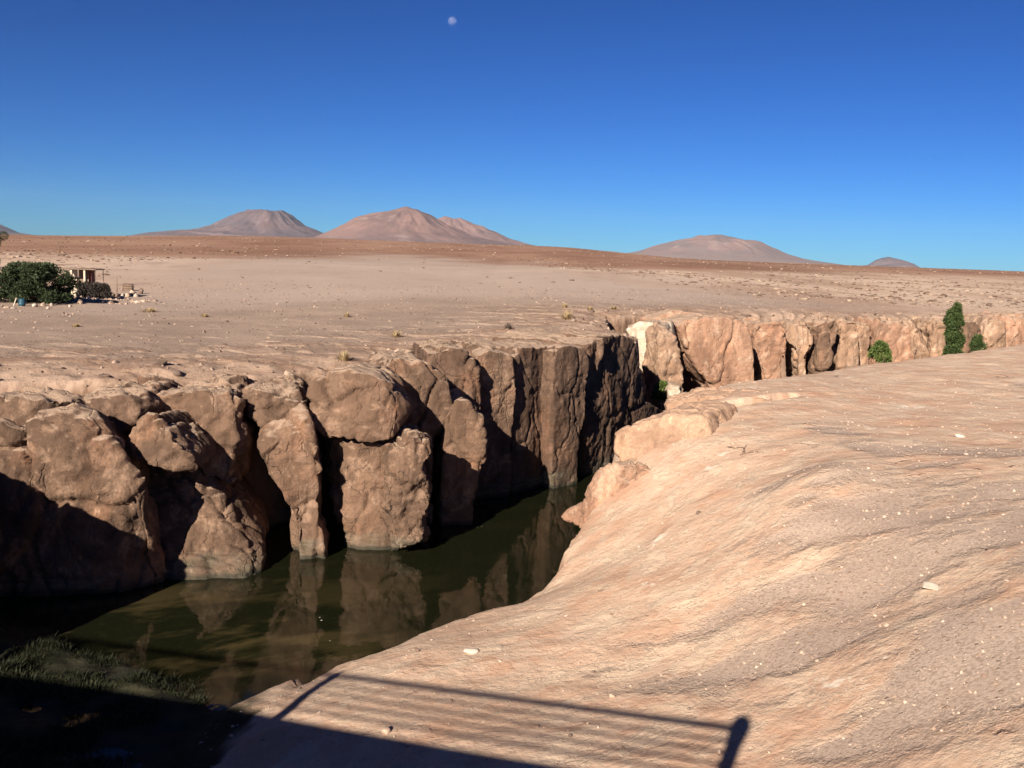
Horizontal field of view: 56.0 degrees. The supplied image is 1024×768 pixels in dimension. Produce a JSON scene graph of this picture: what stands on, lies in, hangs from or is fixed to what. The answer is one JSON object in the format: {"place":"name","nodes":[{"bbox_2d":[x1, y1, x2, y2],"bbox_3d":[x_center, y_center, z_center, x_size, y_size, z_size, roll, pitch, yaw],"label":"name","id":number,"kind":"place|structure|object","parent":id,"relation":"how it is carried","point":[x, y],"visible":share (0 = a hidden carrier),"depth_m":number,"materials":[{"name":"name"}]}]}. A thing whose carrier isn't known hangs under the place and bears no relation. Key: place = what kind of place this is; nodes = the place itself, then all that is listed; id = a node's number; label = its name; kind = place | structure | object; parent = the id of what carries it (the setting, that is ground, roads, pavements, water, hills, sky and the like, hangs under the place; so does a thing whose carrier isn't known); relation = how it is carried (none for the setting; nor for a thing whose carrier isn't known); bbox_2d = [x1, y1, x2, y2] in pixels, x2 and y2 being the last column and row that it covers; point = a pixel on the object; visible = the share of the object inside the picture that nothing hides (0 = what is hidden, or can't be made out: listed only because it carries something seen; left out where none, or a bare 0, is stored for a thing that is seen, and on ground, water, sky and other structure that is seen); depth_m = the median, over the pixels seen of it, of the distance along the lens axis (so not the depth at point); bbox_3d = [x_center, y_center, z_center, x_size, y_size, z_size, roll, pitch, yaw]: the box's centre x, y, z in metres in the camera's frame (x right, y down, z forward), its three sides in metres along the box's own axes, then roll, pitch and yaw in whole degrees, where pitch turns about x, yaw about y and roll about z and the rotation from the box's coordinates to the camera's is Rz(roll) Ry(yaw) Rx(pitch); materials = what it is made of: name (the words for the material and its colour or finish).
{"place":"outdoors","nodes":[
{"label":"outdoors","id":0,"kind":"place"},
{"bbox_2d":[0,224,30,234],"bbox_3d":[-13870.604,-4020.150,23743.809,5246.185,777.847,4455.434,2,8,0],"label":"volcano","id":1,"kind":"structure","parent":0,"point":[7,230],"depth_m":23848.01},
{"bbox_2d":[130,209,321,237],"bbox_3d":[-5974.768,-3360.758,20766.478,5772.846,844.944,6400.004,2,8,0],"label":"volcano","id":2,"kind":"structure","parent":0,"point":[262,222],"depth_m":19877.97},
{"bbox_2d":[0,473,594,767],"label":"river","id":3,"kind":"structure","parent":0,"point":[287,613],"depth_m":26.96,"materials":[{"name":"liquid"}]},
{"bbox_2d":[0,402,166,596],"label":"boulder","id":4,"kind":"object","parent":3,"relation":"in","point":[78,511],"visible":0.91,"depth_m":27.10,"materials":[{"name":"brown stone"}]},
{"bbox_2d":[378,424,432,550],"bbox_3d":[-3.723,3.568,32.812,2.117,4.369,3.011,2,8,0],"label":"boulder","id":5,"kind":"object","parent":3,"relation":"in","point":[405,496],"visible":0.93,"depth_m":31.65,"materials":[{"name":"brown stone"}]},
{"bbox_2d":[313,207,514,244],"bbox_3d":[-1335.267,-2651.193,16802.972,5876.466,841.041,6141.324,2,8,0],"label":"volcano","id":6,"kind":"structure","parent":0,"point":[407,224],"depth_m":15914.32},
{"bbox_2d":[439,216,534,245],"bbox_3d":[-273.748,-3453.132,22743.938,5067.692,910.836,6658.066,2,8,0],"label":"volcano","id":7,"kind":"structure","parent":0,"point":[472,229],"depth_m":22227.18},
{"bbox_2d":[0,234,1023,767],"bbox_3d":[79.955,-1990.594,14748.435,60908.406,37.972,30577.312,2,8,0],"label":"ground","id":8,"kind":"structure","parent":0,"point":[802,710],"depth_m":21.89,"materials":[{"name":"beige sand"}]},
{"bbox_2d":[0,231,8,262],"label":"tree","id":9,"kind":"object","parent":8,"relation":"on","point":[1,233],"visible":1,"depth_m":129.51,"materials":[{"name":"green plant"}]},
{"bbox_2d":[18,299,25,305],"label":"barrel","id":10,"kind":"object","parent":8,"relation":"on","point":[21,302],"visible":0.99,"depth_m":71.35,"materials":[{"name":"blue plastic"}]},
{"bbox_2d":[0,261,80,303],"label":"broad tree","id":11,"kind":"object","parent":8,"relation":"on","point":[28,281],"visible":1,"depth_m":74.22,"materials":[{"name":"green plant"}]},
{"bbox_2d":[0,386,84,425],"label":"boulder","id":12,"kind":"object","parent":8,"relation":"on","point":[21,407],"visible":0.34,"depth_m":28.26,"materials":[{"name":"brown stone"}]},
{"bbox_2d":[2,295,157,303],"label":"debris","id":13,"kind":"object","parent":8,"relation":"on","point":[98,300],"visible":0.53,"depth_m":79.90,"materials":[{"name":"beige stone"}]},
{"bbox_2d":[61,268,104,297],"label":"shelter","id":14,"kind":"object","parent":8,"relation":"on","point":[87,274],"visible":0.49,"depth_m":83.86,"materials":[{"name":"grey wood"}]},
{"bbox_2d":[75,281,112,298],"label":"brush heap","id":15,"kind":"object","parent":8,"relation":"on","point":[92,289],"visible":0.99,"depth_m":82.10,"materials":[{"name":"plant"}]},
{"bbox_2d":[98,374,110,377],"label":"stone","id":16,"kind":"object","parent":8,"relation":"on","point":[105,375],"visible":0.94,"depth_m":31.86,"materials":[{"name":"brown stone"}]},
{"bbox_2d":[0,631,212,767],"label":"marsh plants","id":17,"kind":"object","parent":8,"relation":"on","point":[67,692],"visible":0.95,"depth_m":20.88,"materials":[{"name":"green plant"}]},
{"bbox_2d":[122,283,133,290],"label":"crate","id":18,"kind":"object","parent":8,"relation":"on","point":[127,287],"visible":0.92,"depth_m":93.42,"materials":[{"name":"wood"}]},
{"bbox_2d":[83,380,173,433],"bbox_3d":[-12.377,0.795,30.704,2.806,1.616,2.968,2,8,0],"label":"boulder","id":19,"kind":"object","parent":8,"relation":"on","point":[125,406],"visible":0.65,"depth_m":29.58,"materials":[{"name":"brown stone"}]},
{"bbox_2d":[133,307,160,311],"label":"dry shrub","id":20,"kind":"object","parent":8,"relation":"on","point":[150,309],"visible":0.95,"depth_m":68.14,"materials":[{"name":"plant"}]},
{"bbox_2d":[126,374,177,434],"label":"cliff block","id":21,"kind":"structure","parent":8,"relation":"on","point":[144,378],"depth_m":31.87,"materials":[{"name":"brown stone"}]},
{"bbox_2d":[125,409,216,471],"bbox_3d":[-10.353,1.588,29.470,2.174,1.746,2.934,2,8,0],"label":"boulder","id":22,"kind":"object","parent":8,"relation":"on","point":[174,440],"visible":0.98,"depth_m":28.34,"materials":[{"name":"brown stone"}]},
{"bbox_2d":[172,370,182,375],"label":"stone","id":23,"kind":"object","parent":8,"relation":"on","point":[177,372],"visible":1,"depth_m":32.78,"materials":[{"name":"brown stone"}]},
{"bbox_2d":[155,374,258,483],"bbox_3d":[-10.261,1.456,32.036,3.525,3.315,3.686,2,8,0],"label":"boulder","id":24,"kind":"object","parent":8,"relation":"on","point":[223,420],"visible":0.61,"depth_m":30.66,"materials":[{"name":"brown stone"}]},
{"bbox_2d":[148,465,268,579],"bbox_3d":[-10.529,3.869,31.308,5.818,4.519,6.353,2,8,0],"label":"boulder","id":25,"kind":"object","parent":8,"relation":"on","point":[210,527],"visible":0.49,"depth_m":29.70,"materials":[{"name":"brown stone"}]},
{"bbox_2d":[209,374,231,389],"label":"cliff block","id":26,"kind":"structure","parent":8,"relation":"on","point":[217,377],"depth_m":33.24,"materials":[{"name":"brown stone"}]},
{"bbox_2d":[257,403,329,558],"bbox_3d":[-7.365,3.236,32.685,2.388,5.509,4.212,1,8,-11],"label":"rock pillar","id":27,"kind":"object","parent":8,"relation":"on","point":[288,447],"visible":0.86,"depth_m":30.90,"materials":[{"name":"brown stone"}]},
{"bbox_2d":[241,373,310,427],"bbox_3d":[-7.981,0.751,32.754,2.457,1.990,3.122,2,8,0],"label":"boulder","id":28,"kind":"object","parent":27,"relation":"on","point":[274,398],"visible":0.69,"depth_m":31.54,"materials":[{"name":"brown stone"}]},
{"bbox_2d":[320,442,336,522],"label":"cliff block","id":29,"kind":"structure","parent":8,"relation":"on","point":[327,510],"depth_m":35.58,"materials":[{"name":"brown stone"}]},
{"bbox_2d":[333,350,351,360],"bbox_3d":[-6.507,-1.135,37.447,1.015,0.469,0.927,0,8,-16],"label":"dry shrub","id":30,"kind":"object","parent":8,"relation":"on","point":[343,357],"visible":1,"depth_m":37.37,"materials":[{"name":"plant"}]},
{"bbox_2d":[317,431,411,549],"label":"cliff block","id":31,"kind":"structure","parent":8,"relation":"on","point":[353,471],"depth_m":32.24,"materials":[{"name":"brown stone"}]},
{"bbox_2d":[306,363,412,442],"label":"cliff block","id":32,"kind":"structure","parent":31,"relation":"on","point":[365,402],"depth_m":31.76,"materials":[{"name":"brown stone"}]},
{"bbox_2d":[381,726,390,734],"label":"stone","id":33,"kind":"object","parent":8,"relation":"on","point":[386,730],"visible":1,"depth_m":17.23,"materials":[{"name":"beige stone"}]},
{"bbox_2d":[389,329,401,336],"bbox_3d":[-5.744,-2.499,47.694,0.942,0.409,0.802,6,9,25],"label":"dry shrub","id":34,"kind":"object","parent":8,"relation":"on","point":[396,334],"visible":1,"depth_m":47.65,"materials":[{"name":"plant"}]},
{"bbox_2d":[365,349,452,524],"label":"cliff block","id":35,"kind":"structure","parent":8,"relation":"on","point":[426,387],"depth_m":35.11,"materials":[{"name":"brown stone"}]},
{"bbox_2d":[412,339,480,505],"bbox_3d":[-2.740,2.182,39.715,2.422,7.800,3.909,0,8,-14],"label":"rock pillar","id":36,"kind":"object","parent":8,"relation":"on","point":[458,367],"visible":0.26,"depth_m":37.85,"materials":[{"name":"brown stone"}]},
{"bbox_2d":[432,388,487,525],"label":"cliff block","id":37,"kind":"structure","parent":8,"relation":"on","point":[460,449],"depth_m":35.30,"materials":[{"name":"brown stone"}]},
{"bbox_2d":[464,648,478,653],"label":"stone","id":38,"kind":"object","parent":8,"relation":"on","point":[471,650],"visible":1,"depth_m":20.37,"materials":[{"name":"white stone"}]},
{"bbox_2d":[456,340,515,498],"bbox_3d":[-1.335,2.277,41.033,2.127,8.075,3.876,-1,8,-21],"label":"rock pillar","id":39,"kind":"object","parent":8,"relation":"on","point":[498,389],"visible":0.46,"depth_m":39.45,"materials":[{"name":"brown stone"}]},
{"bbox_2d":[0,307,973,385],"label":"rubble","id":40,"kind":"object","parent":8,"relation":"on","point":[158,362],"visible":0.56,"depth_m":40.95,"materials":[{"name":"brown stone"}]},
{"bbox_2d":[451,338,546,493],"bbox_3d":[-0.596,1.872,42.529,4.371,7.535,3.178,8,10,39],"label":"rock pillar","id":41,"kind":"object","parent":8,"relation":"on","point":[526,438],"visible":0.33,"depth_m":40.82,"materials":[{"name":"brown stone"}]},
{"bbox_2d":[503,322,511,328],"bbox_3d":[-0.172,-3.180,52.116,0.730,0.471,0.726,0,8,-12],"label":"dry shrub","id":42,"kind":"object","parent":8,"relation":"on","point":[508,326],"visible":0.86,"depth_m":52.03,"materials":[{"name":"beige plant"}]},
{"bbox_2d":[0,274,1018,380],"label":"gravel","id":43,"kind":"structure","parent":8,"relation":"on","point":[282,348],"depth_m":75.05,"materials":[{"name":"brown gravel"}]},
{"bbox_2d":[0,235,1023,310],"bbox_3d":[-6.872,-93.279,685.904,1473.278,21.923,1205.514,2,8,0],"label":"scrub","id":44,"kind":"object","parent":8,"relation":"on","point":[802,292],"visible":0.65,"depth_m":215.78,"materials":[{"name":"plant"}]},
{"bbox_2d":[495,339,588,488],"bbox_3d":[1.151,1.551,43.473,4.327,7.054,2.533,10,11,44],"label":"rock pillar","id":45,"kind":"object","parent":8,"relation":"on","point":[564,382],"visible":0.47,"depth_m":41.73,"materials":[{"name":"brown stone"}]},
{"bbox_2d":[562,310,573,319],"bbox_3d":[3.461,-4.402,60.670,1.504,0.665,1.572,6,9,25],"label":"dry shrub","id":46,"kind":"object","parent":8,"relation":"on","point":[567,316],"visible":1,"depth_m":60.41,"materials":[{"name":"plant"}]},
{"bbox_2d":[561,502,582,525],"bbox_3d":[2.979,3.898,30.478,2.287,1.176,1.933,8,10,38],"label":"boulder","id":47,"kind":"object","parent":8,"relation":"on","point":[573,514],"visible":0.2,"depth_m":30.27,"materials":[{"name":"brown stone"}]},
{"bbox_2d":[492,327,662,475],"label":"cliff block","id":48,"kind":"structure","parent":8,"relation":"on","point":[614,400],"depth_m":45.20,"materials":[{"name":"brown stone"}]},
{"bbox_2d":[592,338,604,370],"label":"boulder","id":49,"kind":"object","parent":48,"relation":"on","point":[599,352],"visible":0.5,"depth_m":43.60,"materials":[{"name":"brown stone"}]},
{"bbox_2d":[195,378,1023,767],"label":"gravel","id":50,"kind":"structure","parent":8,"relation":"on","point":[947,706],"depth_m":19.20,"materials":[{"name":"beige gravel"}]},
{"bbox_2d":[579,458,650,527],"bbox_3d":[3.714,3.353,30.015,2.706,2.122,3.129,7,9,33],"label":"boulder","id":51,"kind":"object","parent":8,"relation":"on","point":[611,479],"visible":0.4,"depth_m":29.53,"materials":[{"name":"beige stone"}]},
{"bbox_2d":[625,319,675,400],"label":"cliff block","id":52,"kind":"structure","parent":8,"relation":"on","point":[637,330],"depth_m":60.37,"materials":[{"name":"beige stone"}]},
{"bbox_2d":[651,380,666,410],"bbox_3d":[8.491,1.738,54.725,1.446,4.114,1.299,2,8,0],"label":"bush","id":53,"kind":"object","parent":8,"relation":"on","point":[658,393],"visible":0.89,"depth_m":54.32,"materials":[{"name":"green plant"}]},
{"bbox_2d":[642,321,683,409],"bbox_3d":[9.248,-0.881,58.547,2.283,5.761,2.762,0,8,-14],"label":"rock pillar","id":54,"kind":"object","parent":8,"relation":"on","point":[662,360],"visible":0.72,"depth_m":57.48,"materials":[{"name":"brown stone"}]},
{"bbox_2d":[665,382,681,398],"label":"boulder","id":55,"kind":"object","parent":8,"relation":"on","point":[672,388],"visible":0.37,"depth_m":53.31,"materials":[{"name":"beige stone"}]},
{"bbox_2d":[614,399,737,461],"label":"cliff block","id":56,"kind":"structure","parent":8,"relation":"on","point":[684,421],"depth_m":30.74,"materials":[{"name":"beige stone"}]},
{"bbox_2d":[640,309,753,391],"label":"cliff block","id":57,"kind":"structure","parent":8,"relation":"on","point":[716,350],"depth_m":63.57,"materials":[{"name":"brown stone"}]},
{"bbox_2d":[664,387,771,409],"bbox_3d":[7.668,0.732,35.786,3.944,1.031,2.802,4,8,10],"label":"rock ledge","id":58,"kind":"object","parent":8,"relation":"on","point":[698,394],"visible":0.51,"depth_m":35.46,"materials":[{"name":"beige stone"}]},
{"bbox_2d":[739,316,786,380],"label":"cliff block","id":59,"kind":"structure","parent":8,"relation":"on","point":[768,338],"depth_m":67.40,"materials":[{"name":"brown stone"}]},
{"bbox_2d":[777,318,812,376],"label":"cliff block","id":60,"kind":"structure","parent":8,"relation":"on","point":[799,338],"depth_m":69.89,"materials":[{"name":"brown stone"}]},
{"bbox_2d":[802,316,837,374],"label":"cliff block","id":61,"kind":"structure","parent":8,"relation":"on","point":[819,356],"depth_m":70.22,"materials":[{"name":"brown stone"}]},
{"bbox_2d":[822,317,858,370],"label":"cliff block","id":62,"kind":"structure","parent":8,"relation":"on","point":[845,348],"depth_m":71.88,"materials":[{"name":"brown stone"}]},
{"bbox_2d":[854,321,871,365],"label":"cliff block","id":63,"kind":"structure","parent":8,"relation":"on","point":[863,330],"depth_m":73.82,"materials":[{"name":"brown stone"}]},
{"bbox_2d":[867,339,892,363],"bbox_3d":[22.194,-0.687,58.255,1.557,4.065,1.431,2,8,0],"label":"bush","id":64,"kind":"object","parent":8,"relation":"on","point":[880,351],"visible":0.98,"depth_m":57.80,"materials":[{"name":"green plant"}]},
{"bbox_2d":[853,315,914,363],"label":"cliff block","id":65,"kind":"structure","parent":8,"relation":"on","point":[895,335],"depth_m":74.32,"materials":[{"name":"beige stone"}]},
{"bbox_2d":[887,317,929,358],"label":"cliff block","id":66,"kind":"structure","parent":8,"relation":"on","point":[919,349],"depth_m":78.02,"materials":[{"name":"beige stone"}]},
{"bbox_2d":[910,316,945,357],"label":"cliff block","id":67,"kind":"structure","parent":8,"relation":"on","point":[932,330],"depth_m":78.03,"materials":[{"name":"beige stone"}]},
{"bbox_2d":[922,581,937,589],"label":"stone","id":68,"kind":"object","parent":8,"relation":"on","point":[930,585],"visible":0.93,"depth_m":17.40,"materials":[{"name":"white stone"}]},
{"bbox_2d":[942,301,966,354],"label":"cypress","id":69,"kind":"object","parent":8,"relation":"on","point":[954,336],"visible":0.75,"depth_m":65.70,"materials":[{"name":"green plant"}]},
{"bbox_2d":[959,320,979,352],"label":"cliff block","id":70,"kind":"structure","parent":8,"relation":"on","point":[970,329],"depth_m":81.98,"materials":[{"name":"beige stone"}]},
{"bbox_2d":[968,333,987,351],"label":"bush","id":71,"kind":"object","parent":8,"relation":"on","point":[976,343],"visible":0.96,"depth_m":68.87,"materials":[{"name":"green plant"}]},
{"bbox_2d":[963,313,1005,349],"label":"cliff block","id":72,"kind":"structure","parent":8,"relation":"on","point":[993,331],"depth_m":82.54,"materials":[{"name":"beige stone"}]},
{"bbox_2d":[978,310,1023,346],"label":"cliff block","id":73,"kind":"structure","parent":8,"relation":"on","point":[1014,322],"depth_m":84.69,"materials":[{"name":"beige stone"}]},
{"bbox_2d":[0,0,1023,270],"label":"sky","id":74,"kind":"structure","parent":0,"point":[843,132],"materials":[{"name":"blue"}]},
{"bbox_2d":[630,235,840,264],"bbox_3d":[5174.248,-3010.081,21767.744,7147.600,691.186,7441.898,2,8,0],"label":"volcano","id":75,"kind":"structure","parent":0,"point":[716,247],"depth_m":20474.22},
{"bbox_2d":[862,257,919,267],"bbox_3d":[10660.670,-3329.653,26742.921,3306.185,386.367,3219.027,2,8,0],"label":"volcano","id":76,"kind":"structure","parent":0,"point":[890,262],"depth_m":26371.54}
]}

